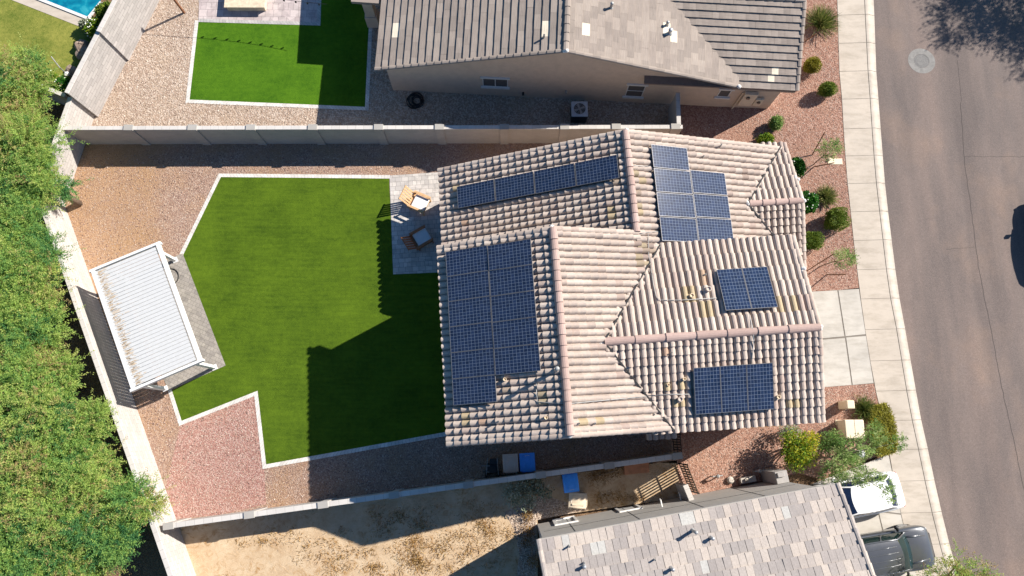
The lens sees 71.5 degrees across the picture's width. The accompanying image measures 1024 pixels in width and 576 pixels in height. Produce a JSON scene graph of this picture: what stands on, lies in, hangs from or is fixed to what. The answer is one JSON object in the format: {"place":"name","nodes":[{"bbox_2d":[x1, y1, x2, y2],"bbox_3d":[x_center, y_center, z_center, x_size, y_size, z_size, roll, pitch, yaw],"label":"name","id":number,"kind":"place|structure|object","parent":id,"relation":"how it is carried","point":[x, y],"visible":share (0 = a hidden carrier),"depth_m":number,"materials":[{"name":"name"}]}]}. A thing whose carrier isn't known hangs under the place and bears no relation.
{"place":"outdoors","nodes":[
{"label":"outdoors","id":0,"kind":"place"},
{"bbox_2d":[0,0,90,86],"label":"lawn","id":1,"kind":"structure","parent":0,"point":[50,34],"depth_m":38.32,"materials":[{"name":"green plant"}]},
{"bbox_2d":[13,0,83,25],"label":"pool deck","id":2,"kind":"structure","parent":0,"point":[54,11],"depth_m":38.59,"materials":[{"name":"concrete"}]},
{"bbox_2d":[47,0,100,15],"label":"pool water","id":3,"kind":"structure","parent":0,"point":[85,7],"depth_m":38.67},
{"bbox_2d":[0,0,166,575],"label":"earth","id":4,"kind":"structure","parent":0,"point":[147,561],"depth_m":34.49,"materials":[{"name":"soil"}]},
{"bbox_2d":[0,230,41,328],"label":"mesquite tree","id":5,"kind":"object","parent":4,"relation":"on","point":[6,286],"visible":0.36,"depth_m":31.40,"materials":[{"name":"green plant"}]},
{"bbox_2d":[0,165,52,256],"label":"mesquite tree","id":6,"kind":"object","parent":4,"relation":"on","point":[10,207],"visible":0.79,"depth_m":32.45,"materials":[{"name":"green plant"}]},
{"bbox_2d":[0,32,66,118],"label":"mesquite tree","id":7,"kind":"object","parent":4,"relation":"on","point":[20,83],"visible":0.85,"depth_m":34.08,"materials":[{"name":"green plant"}]},
{"bbox_2d":[0,425,75,531],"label":"mesquite tree","id":8,"kind":"object","parent":4,"relation":"on","point":[10,473],"visible":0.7,"depth_m":29.59,"materials":[{"name":"green plant"}]},
{"bbox_2d":[0,272,75,346],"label":"mesquite tree","id":9,"kind":"object","parent":4,"relation":"on","point":[56,293],"visible":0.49,"depth_m":31.77,"materials":[{"name":"green plant"}]},
{"bbox_2d":[0,341,80,481],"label":"mesquite tree","id":10,"kind":"object","parent":4,"relation":"on","point":[17,415],"visible":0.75,"depth_m":30.05,"materials":[{"name":"green plant"}]},
{"bbox_2d":[0,277,84,388],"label":"mesquite tree","id":11,"kind":"object","parent":4,"relation":"on","point":[10,334],"visible":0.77,"depth_m":31.22,"materials":[{"name":"green plant"}]},
{"bbox_2d":[0,217,84,319],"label":"mesquite tree","id":12,"kind":"object","parent":4,"relation":"on","point":[42,261],"visible":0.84,"depth_m":31.95,"materials":[{"name":"green plant"}]},
{"bbox_2d":[0,99,89,204],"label":"mesquite tree","id":13,"kind":"object","parent":4,"relation":"on","point":[21,141],"visible":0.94,"depth_m":32.95,"materials":[{"name":"green plant"}]},
{"bbox_2d":[1,338,93,413],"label":"mesquite tree","id":14,"kind":"object","parent":4,"relation":"on","point":[71,371],"visible":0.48,"depth_m":31.27,"materials":[{"name":"green plant"}]},
{"bbox_2d":[2,162,93,215],"bbox_3d":[-22.210,-4.666,34.091,2.641,4.765,3.183,16,79,3],"label":"mesquite tree","id":15,"kind":"object","parent":4,"relation":"on","point":[48,195],"visible":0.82,"depth_m":33.53,"materials":[{"name":"green plant"}]},
{"bbox_2d":[0,500,97,575],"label":"mesquite tree","id":16,"kind":"object","parent":4,"relation":"on","point":[12,554],"visible":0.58,"depth_m":29.08,"materials":[{"name":"green plant"}]},
{"bbox_2d":[5,388,118,480],"bbox_3d":[-19.359,6.279,31.742,4.108,4.990,3.843,-19,79,-4],"label":"mesquite tree","id":17,"kind":"object","parent":4,"relation":"on","point":[86,432],"visible":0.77,"depth_m":30.96,"materials":[{"name":"green plant"}]},
{"bbox_2d":[0,452,127,575],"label":"mesquite tree","id":18,"kind":"object","parent":4,"relation":"on","point":[86,518],"visible":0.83,"depth_m":29.59,"materials":[{"name":"green plant"}]},
{"bbox_2d":[27,541,128,575],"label":"mesquite tree","id":19,"kind":"object","parent":4,"relation":"on","point":[81,571],"visible":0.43,"depth_m":29.87,"materials":[{"name":"green plant"}]},
{"bbox_2d":[41,437,127,512],"bbox_3d":[-18.672,8.306,31.285,4.248,5.078,3.727,0,78,-1],"label":"mesquite tree","id":20,"kind":"object","parent":4,"relation":"on","point":[92,466],"visible":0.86,"depth_m":30.40,"materials":[{"name":"green plant"}]},
{"bbox_2d":[82,15,101,38],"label":"flower shrub","id":21,"kind":"object","parent":4,"relation":"on","point":[92,25],"visible":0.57,"depth_m":37.55,"materials":[{"name":"green plant"}]},
{"bbox_2d":[65,512,146,575],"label":"mesquite tree","id":22,"kind":"object","parent":4,"relation":"on","point":[109,548],"visible":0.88,"depth_m":30.29,"materials":[{"name":"green plant"}]},
{"bbox_2d":[84,467,175,535],"bbox_3d":[-16.609,9.510,31.544,3.313,4.126,3.082,0,78,-1],"label":"mesquite tree","id":23,"kind":"object","parent":4,"relation":"on","point":[128,504],"visible":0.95,"depth_m":30.87,"materials":[{"name":"green plant"}]},
{"bbox_2d":[166,396,265,518],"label":"pink gravel","id":24,"kind":"structure","parent":0,"point":[220,492],"depth_m":33.83,"materials":[{"name":"gravel"}]},
{"bbox_2d":[198,0,320,25],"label":"patio","id":25,"kind":"structure","parent":0,"point":[288,10],"depth_m":38.68,"materials":[{"name":"concrete"}]},
{"bbox_2d":[224,0,266,10],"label":"stone table","id":26,"kind":"object","parent":25,"relation":"on","point":[245,5],"visible":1,"depth_m":38.29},
{"bbox_2d":[190,0,368,106],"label":"lawn","id":27,"kind":"structure","parent":0,"point":[324,62],"depth_m":38.12,"materials":[{"name":"plant"}]},
{"bbox_2d":[185,20,371,109],"bbox_3d":[-12.381,-13.511,38.391,9.738,0.001,8.414,0,78,-1],"label":"edging","id":28,"kind":"object","parent":27,"relation":"on","point":[278,104],"visible":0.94,"depth_m":37.62,"materials":[{"name":"concrete"}]},
{"bbox_2d":[172,177,445,463],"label":"lawn","id":29,"kind":"structure","parent":0,"point":[324,321],"depth_m":35.33,"materials":[{"name":"plant"}]},
{"bbox_2d":[168,174,446,468],"bbox_3d":[-9.940,1.351,35.340,13.699,0.001,14.835,0,78,-1],"label":"lawn edging","id":30,"kind":"object","parent":29,"relation":"on","point":[260,433],"visible":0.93,"depth_m":34.36,"materials":[{"name":"concrete"}]},
{"bbox_2d":[92,0,669,125],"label":"gravel","id":31,"kind":"structure","parent":0,"point":[193,14],"depth_m":37.69,"materials":[{"name":"gravel"}]},
{"bbox_2d":[65,31,126,116],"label":"wall","id":32,"kind":"structure","parent":31,"relation":"on","point":[93,80],"depth_m":36.20,"materials":[{"name":"concrete"}]},
{"bbox_2d":[96,0,159,60],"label":"wall","id":33,"kind":"structure","parent":31,"relation":"on","point":[122,26],"depth_m":37.01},
{"bbox_2d":[93,2,668,573],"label":"loose gravel","id":34,"kind":"structure","parent":31,"relation":"on","point":[545,514],"depth_m":37.56,"materials":[{"name":"gravel"}]},
{"bbox_2d":[351,0,806,108],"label":"shingled house","id":35,"kind":"structure","parent":31,"relation":"on","point":[734,53],"depth_m":34.66,"materials":[{"name":"tile"}]},
{"bbox_2d":[480,76,509,89],"bbox_3d":[-0.860,-10.528,36.464,1.504,1.108,0.147,3,78,0],"label":"window","id":36,"kind":"structure","parent":35,"relation":"in","point":[488,82],"depth_m":36.53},
{"bbox_2d":[622,83,648,98],"bbox_3d":[6.341,-10.125,36.583,1.100,1.461,0.126,3,78,0],"label":"window","id":37,"kind":"structure","parent":35,"relation":"in","point":[634,91],"depth_m":36.65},
{"bbox_2d":[570,101,587,122],"bbox_3d":[3.496,-9.194,37.187,0.860,0.855,0.860,0,78,-1],"label":"air conditioner","id":38,"kind":"object","parent":31,"relation":"on","point":[578,111],"visible":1,"depth_m":36.83,"materials":[{"name":"paint"}]},
{"bbox_2d":[668,93,680,124],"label":"block wall","id":39,"kind":"structure","parent":31,"relation":"on","point":[674,113],"depth_m":36.15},
{"bbox_2d":[65,134,744,519],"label":"backyard gravel","id":40,"kind":"structure","parent":0,"point":[443,156],"depth_m":36.21,"materials":[{"name":"gravel"}]},
{"bbox_2d":[51,97,94,202],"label":"wall","id":41,"kind":"structure","parent":40,"relation":"on","point":[76,113],"depth_m":35.93,"materials":[{"name":"concrete"}]},
{"bbox_2d":[41,197,195,575],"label":"wall","id":42,"kind":"structure","parent":40,"relation":"on","point":[173,551],"depth_m":33.34,"materials":[{"name":"concrete"}]},
{"bbox_2d":[129,253,225,390],"bbox_3d":[-16.714,1.625,35.209,3.052,0.001,6.284,-24,80,-5],"label":"pergola pad","id":43,"kind":"object","parent":40,"relation":"on","point":[209,349],"visible":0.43,"depth_m":35.16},
{"bbox_2d":[89,241,217,391],"bbox_3d":[-16.899,1.492,33.961,3.455,2.530,6.172,-24,80,-5],"label":"pergola","id":44,"kind":"object","parent":43,"relation":"on","point":[102,272],"visible":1,"depth_m":32.78,"materials":[{"name":"white paint"}]},
{"bbox_2d":[64,123,682,144],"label":"block wall","id":45,"kind":"structure","parent":40,"relation":"on","point":[438,134],"depth_m":35.97,"materials":[{"name":"concrete"}]},
{"bbox_2d":[163,452,682,529],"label":"block wall","id":46,"kind":"structure","parent":40,"relation":"on","point":[465,484],"depth_m":32.04,"materials":[{"name":"concrete"}]},
{"bbox_2d":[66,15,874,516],"bbox_3d":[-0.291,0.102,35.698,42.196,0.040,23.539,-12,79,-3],"label":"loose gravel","id":47,"kind":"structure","parent":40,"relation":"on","point":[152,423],"depth_m":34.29,"materials":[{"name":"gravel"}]},
{"bbox_2d":[502,454,518,472],"bbox_3d":[-0.074,8.247,33.481,0.720,1.080,0.863,-3,78,-1],"label":"wheeled bin","id":48,"kind":"object","parent":40,"relation":"on","point":[510,463],"visible":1,"depth_m":32.97,"materials":[{"name":"grey plastic"}]},
{"bbox_2d":[519,453,535,471],"bbox_3d":[0.711,8.203,33.499,0.720,1.080,0.863,-3,78,-1],"label":"wheeled bin","id":49,"kind":"object","parent":40,"relation":"on","point":[527,462],"visible":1,"depth_m":32.99,"materials":[{"name":"blue plastic"}]},
{"bbox_2d":[390,172,441,273],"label":"patio","id":50,"kind":"structure","parent":0,"point":[405,221],"depth_m":36.36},
{"bbox_2d":[398,185,430,215],"bbox_3d":[-4.904,-4.438,36.061,1.365,1.052,0.918,24,79,4],"label":"lounge chair","id":51,"kind":"object","parent":50,"relation":"on","point":[418,201],"visible":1,"depth_m":36.02,"materials":[{"name":"brown wood"}]},
{"bbox_2d":[400,225,433,250],"bbox_3d":[-4.741,-2.431,35.647,1.365,1.052,0.918,-31,80,-7],"label":"lounge chair","id":52,"kind":"object","parent":50,"relation":"on","point":[422,237],"visible":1,"depth_m":35.65,"materials":[{"name":"brown wood"}]},
{"bbox_2d":[179,460,678,575],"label":"dry yard","id":53,"kind":"structure","parent":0,"point":[211,552],"depth_m":33.28,"materials":[{"name":"soil"}]},
{"bbox_2d":[218,487,651,575],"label":"dry stubble","id":54,"kind":"object","parent":53,"relation":"on","point":[413,562],"visible":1,"depth_m":33.18,"materials":[{"name":"plant"}]},
{"bbox_2d":[501,471,554,512],"bbox_3d":[0.763,9.492,33.270,2.556,1.130,1.988,0,78,-1],"label":"dry shrub","id":55,"kind":"object","parent":53,"relation":"on","point":[528,489],"visible":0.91,"depth_m":33.25,"materials":[{"name":"grey plant"}]},
{"bbox_2d":[561,473,579,492],"bbox_3d":[2.714,9.094,33.336,0.720,1.080,0.863,-7,78,-2],"label":"wheeled bin","id":56,"kind":"object","parent":53,"relation":"on","point":[570,482],"visible":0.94,"depth_m":32.82,"materials":[{"name":"blue plastic"}]},
{"bbox_2d":[568,492,587,508],"bbox_3d":[3.042,9.886,33.176,0.863,1.080,0.720,5,78,0],"label":"wheeled bin","id":57,"kind":"object","parent":53,"relation":"on","point":[578,500],"visible":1,"depth_m":32.68,"materials":[{"name":"beige plastic"}]},
{"bbox_2d":[505,494,587,575],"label":"side gravel","id":58,"kind":"structure","parent":0,"point":[508,513],"depth_m":33.52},
{"bbox_2d":[436,128,825,446],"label":"roof","id":59,"kind":"structure","parent":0,"point":[637,322],"depth_m":28.98,"materials":[{"name":"tile"}]},
{"bbox_2d":[445,245,488,276],"bbox_3d":[-1.854,-1.109,29.701,1.885,0.206,1.058,-8,78,19],"label":"solar panel","id":60,"kind":"object","parent":59,"relation":"on","point":[467,261],"visible":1,"depth_m":29.60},
{"bbox_2d":[447,270,489,301],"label":"solar panel","id":61,"kind":"object","parent":59,"relation":"on","point":[469,286],"visible":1,"depth_m":29.39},
{"bbox_2d":[448,296,491,326],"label":"solar panel","id":62,"kind":"object","parent":59,"relation":"on","point":[470,311],"visible":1,"depth_m":29.17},
{"bbox_2d":[449,322,493,352],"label":"solar panel","id":63,"kind":"object","parent":59,"relation":"on","point":[478,336],"visible":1,"depth_m":28.96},
{"bbox_2d":[451,348,494,378],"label":"solar panel","id":64,"kind":"object","parent":59,"relation":"on","point":[473,363],"visible":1,"depth_m":28.74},
{"bbox_2d":[452,375,496,404],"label":"solar panel","id":65,"kind":"object","parent":59,"relation":"on","point":[475,390],"visible":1,"depth_m":28.52,"materials":[{"name":"glass"}]},
{"bbox_2d":[457,179,495,208],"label":"solar panel","id":66,"kind":"object","parent":59,"relation":"on","point":[477,193],"visible":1,"depth_m":32.98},
{"bbox_2d":[487,239,532,270],"bbox_3d":[-0.069,-1.335,29.058,1.885,0.206,1.058,-8,77,19],"label":"solar panel","id":67,"kind":"object","parent":59,"relation":"on","point":[510,254],"visible":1,"depth_m":28.96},
{"bbox_2d":[489,264,533,295],"bbox_3d":[0.006,-0.290,28.842,1.885,0.206,1.058,-8,77,20],"label":"solar panel","id":68,"kind":"object","parent":59,"relation":"on","point":[518,279],"visible":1,"depth_m":28.75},
{"bbox_2d":[491,290,536,321],"bbox_3d":[0.080,0.755,28.627,1.885,0.206,1.058,-8,77,20],"label":"solar panel","id":69,"kind":"object","parent":59,"relation":"on","point":[514,306],"visible":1,"depth_m":28.53,"materials":[{"name":"glass"}]},
{"bbox_2d":[495,171,534,200],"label":"solar panel","id":70,"kind":"object","parent":59,"relation":"on","point":[515,186],"visible":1,"depth_m":32.34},
{"bbox_2d":[492,317,538,348],"bbox_3d":[0.153,1.800,28.411,1.885,0.206,1.058,-8,78,19],"label":"solar panel","id":71,"kind":"object","parent":59,"relation":"on","point":[516,332],"visible":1,"depth_m":28.31,"materials":[{"name":"glass"}]},
{"bbox_2d":[494,344,540,374],"bbox_3d":[0.227,2.846,28.196,1.885,0.206,1.058,-8,78,19],"label":"solar panel","id":72,"kind":"object","parent":59,"relation":"on","point":[517,359],"visible":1,"depth_m":28.10,"materials":[{"name":"glass"}]},
{"bbox_2d":[534,163,575,193],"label":"solar panel","id":73,"kind":"object","parent":59,"relation":"on","point":[555,178],"visible":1,"depth_m":31.70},
{"bbox_2d":[575,155,618,185],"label":"solar panel","id":74,"kind":"object","parent":59,"relation":"on","point":[596,170],"visible":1,"depth_m":31.06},
{"bbox_2d":[651,144,688,170],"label":"solar panel","id":75,"kind":"object","parent":59,"relation":"on","point":[669,157],"visible":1,"depth_m":31.47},
{"bbox_2d":[653,168,692,193],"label":"solar panel","id":76,"kind":"object","parent":59,"relation":"on","point":[672,181],"visible":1,"depth_m":31.25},
{"bbox_2d":[656,192,695,217],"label":"solar panel","id":77,"kind":"object","parent":59,"relation":"on","point":[674,205],"visible":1,"depth_m":31.03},
{"bbox_2d":[659,217,697,241],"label":"solar panel","id":78,"kind":"object","parent":59,"relation":"on","point":[678,229],"visible":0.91,"depth_m":30.80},
{"bbox_2d":[693,366,721,413],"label":"solar panel","id":79,"kind":"object","parent":59,"relation":"on","point":[707,386],"visible":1,"depth_m":28.52,"materials":[{"name":"glass"}]},
{"bbox_2d":[690,170,726,194],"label":"solar panel","id":80,"kind":"object","parent":59,"relation":"on","point":[706,182],"visible":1,"depth_m":31.99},
{"bbox_2d":[693,194,730,218],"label":"solar panel","id":81,"kind":"object","parent":59,"relation":"on","point":[712,206],"visible":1,"depth_m":31.77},
{"bbox_2d":[696,217,732,240],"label":"solar panel","id":82,"kind":"object","parent":59,"relation":"on","point":[712,228],"visible":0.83,"depth_m":31.54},
{"bbox_2d":[720,364,747,412],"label":"solar panel","id":83,"kind":"object","parent":59,"relation":"on","point":[734,392],"visible":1,"depth_m":28.54,"materials":[{"name":"glass"}]},
{"bbox_2d":[716,268,751,310],"bbox_3d":[9.131,0.084,29.361,1.058,0.206,1.885,-4,62,-2],"label":"solar panel","id":84,"kind":"object","parent":59,"relation":"on","point":[734,292],"visible":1,"depth_m":29.26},
{"bbox_2d":[746,363,773,410],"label":"solar panel","id":85,"kind":"object","parent":59,"relation":"on","point":[760,386],"visible":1,"depth_m":28.57,"materials":[{"name":"glass"}]},
{"bbox_2d":[742,266,777,308],"bbox_3d":[10.204,0.014,29.387,1.058,0.206,1.885,-4,62,-1],"label":"solar panel","id":86,"kind":"object","parent":59,"relation":"on","point":[760,290],"visible":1,"depth_m":29.29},
{"bbox_2d":[344,11,946,575],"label":"ground","id":87,"kind":"structure","parent":0,"point":[800,479],"depth_m":34.15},
{"bbox_2d":[536,468,875,575],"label":"grey house","id":88,"kind":"structure","parent":87,"relation":"on","point":[775,522],"depth_m":27.47,"materials":[{"name":"tile"}]},
{"bbox_2d":[677,0,878,494],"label":"front gravel","id":89,"kind":"structure","parent":0,"point":[693,117],"depth_m":36.94,"materials":[{"name":"gravel"}]},
{"bbox_2d":[779,427,821,473],"bbox_3d":[13.380,7.577,33.198,1.906,2.237,2.178,0,78,-1],"label":"leafy shrub","id":90,"kind":"object","parent":89,"relation":"on","point":[795,452],"visible":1,"depth_m":32.84,"materials":[{"name":"green plant"}]},
{"bbox_2d":[802,190,819,214],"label":"leafy bush","id":91,"kind":"object","parent":89,"relation":"on","point":[812,202],"visible":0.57,"depth_m":35.91,"materials":[{"name":"green plant"}]},
{"bbox_2d":[803,56,821,73],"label":"round shrub","id":92,"kind":"object","parent":89,"relation":"on","point":[812,65],"visible":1,"depth_m":37.64,"materials":[{"name":"green plant"}]},
{"bbox_2d":[806,231,824,250],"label":"clipped shrub","id":93,"kind":"object","parent":89,"relation":"on","point":[813,239],"visible":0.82,"depth_m":35.48,"materials":[{"name":"green plant"}]},
{"bbox_2d":[805,3,841,40],"bbox_3d":[16.840,-14.496,38.310,2.506,1.209,2.539,0,78,-1],"label":"grass clump","id":94,"kind":"object","parent":89,"relation":"on","point":[822,19],"visible":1,"depth_m":38.44,"materials":[{"name":"green plant"}]},
{"bbox_2d":[814,182,838,207],"bbox_3d":[16.230,-4.804,36.516,1.645,0.738,1.565,-15,79,-4],"label":"grass clump","id":95,"kind":"object","parent":89,"relation":"on","point":[826,195],"visible":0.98,"depth_m":36.59,"materials":[{"name":"green plant"}]},
{"bbox_2d":[817,81,838,97],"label":"round shrub","id":96,"kind":"object","parent":89,"relation":"on","point":[827,89],"visible":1,"depth_m":37.37,"materials":[{"name":"green plant"}]},
{"bbox_2d":[813,137,844,164],"bbox_3d":[15.906,-6.866,36.124,1.366,2.382,1.435,39,81,7],"label":"sapling","id":97,"kind":"object","parent":89,"relation":"on","point":[833,145],"visible":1,"depth_m":35.56,"materials":[{"name":"green plant"}]},
{"bbox_2d":[824,206,851,231],"bbox_3d":[16.413,-3.507,36.005,1.154,1.272,1.198,0,78,-1],"label":"clipped shrub","id":98,"kind":"object","parent":89,"relation":"on","point":[836,218],"visible":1,"depth_m":35.71,"materials":[{"name":"green plant"}]},
{"bbox_2d":[820,247,860,269],"bbox_3d":[16.079,-1.325,34.972,1.473,2.399,1.232,0,78,-1],"label":"sapling","id":99,"kind":"object","parent":89,"relation":"on","point":[852,260],"visible":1,"depth_m":34.30,"materials":[{"name":"green plant"}]},
{"bbox_2d":[816,428,872,465],"bbox_3d":[15.622,7.620,33.509,2.737,1.684,1.570,26,79,5],"label":"leafy shrub","id":100,"kind":"object","parent":89,"relation":"on","point":[832,441],"visible":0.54,"depth_m":33.41,"materials":[{"name":"green plant"}]},
{"bbox_2d":[837,420,864,438],"bbox_3d":[16.236,6.764,34.084,0.920,0.853,0.880,0,78,-1],"label":"transformer box","id":101,"kind":"object","parent":89,"relation":"on","point":[848,428],"visible":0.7,"depth_m":33.70,"materials":[{"name":"metal"}]},
{"bbox_2d":[817,416,908,506],"bbox_3d":[15.815,7.691,32.607,3.404,3.371,4.055,23,79,4],"label":"slender tree","id":102,"kind":"object","parent":89,"relation":"on","point":[845,463],"visible":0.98,"depth_m":31.90,"materials":[{"name":"green plant"}]},
{"bbox_2d":[852,392,878,422],"bbox_3d":[17.087,5.818,34.316,1.590,0.759,1.705,-12,79,-3],"label":"grass clump","id":103,"kind":"object","parent":89,"relation":"on","point":[862,408],"visible":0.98,"depth_m":34.41,"materials":[{"name":"green plant"}]},
{"bbox_2d":[867,402,899,457],"bbox_3d":[17.840,6.804,34.194,1.459,0.659,2.682,0,78,-1],"label":"hedge","id":104,"kind":"object","parent":89,"relation":"on","point":[883,413],"visible":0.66,"depth_m":34.10,"materials":[{"name":"green plant"}]},
{"bbox_2d":[812,289,873,386],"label":"driveway","id":105,"kind":"structure","parent":0,"point":[836,368],"depth_m":35.37,"materials":[{"name":"concrete"}]},
{"bbox_2d":[809,455,916,575],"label":"driveway","id":106,"kind":"structure","parent":0,"point":[867,524],"depth_m":33.65,"materials":[{"name":"concrete"}]},
{"bbox_2d":[810,471,904,517],"bbox_3d":[15.977,9.767,33.117,4.394,1.477,2.200,-11,79,-3],"label":"white car","id":107,"kind":"object","parent":106,"relation":"on","point":[865,501],"visible":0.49,"depth_m":32.50,"materials":[{"name":"paint"}]},
{"bbox_2d":[860,524,934,575],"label":"grey suv","id":108,"kind":"object","parent":106,"relation":"on","point":[900,548],"visible":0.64,"depth_m":32.06,"materials":[{"name":"paint"}]},
{"bbox_2d":[837,0,947,575],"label":"sidewalk","id":109,"kind":"structure","parent":0,"point":[888,376],"depth_m":36.17,"materials":[{"name":"concrete"}]},
{"bbox_2d":[905,539,1003,575],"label":"street tree","id":110,"kind":"object","parent":109,"relation":"on","point":[958,571],"visible":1,"depth_m":30.27,"materials":[{"name":"green plant"}]},
{"bbox_2d":[874,0,1023,575],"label":"road","id":111,"kind":"structure","parent":0,"point":[969,436],"depth_m":36.63,"materials":[{"name":"asphalt"}]},
{"bbox_2d":[865,0,954,575],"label":"kerb","id":112,"kind":"structure","parent":111,"relation":"on","point":[906,359],"depth_m":35.96,"materials":[{"name":"concrete"}]},
{"bbox_2d":[908,49,934,72],"bbox_3d":[22.274,-12.347,38.679,1.480,0.027,1.480,0,78,-1],"label":"manhole","id":113,"kind":"object","parent":111,"relation":"on","point":[923,59],"visible":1,"depth_m":38.67,"materials":[{"name":"metal"}]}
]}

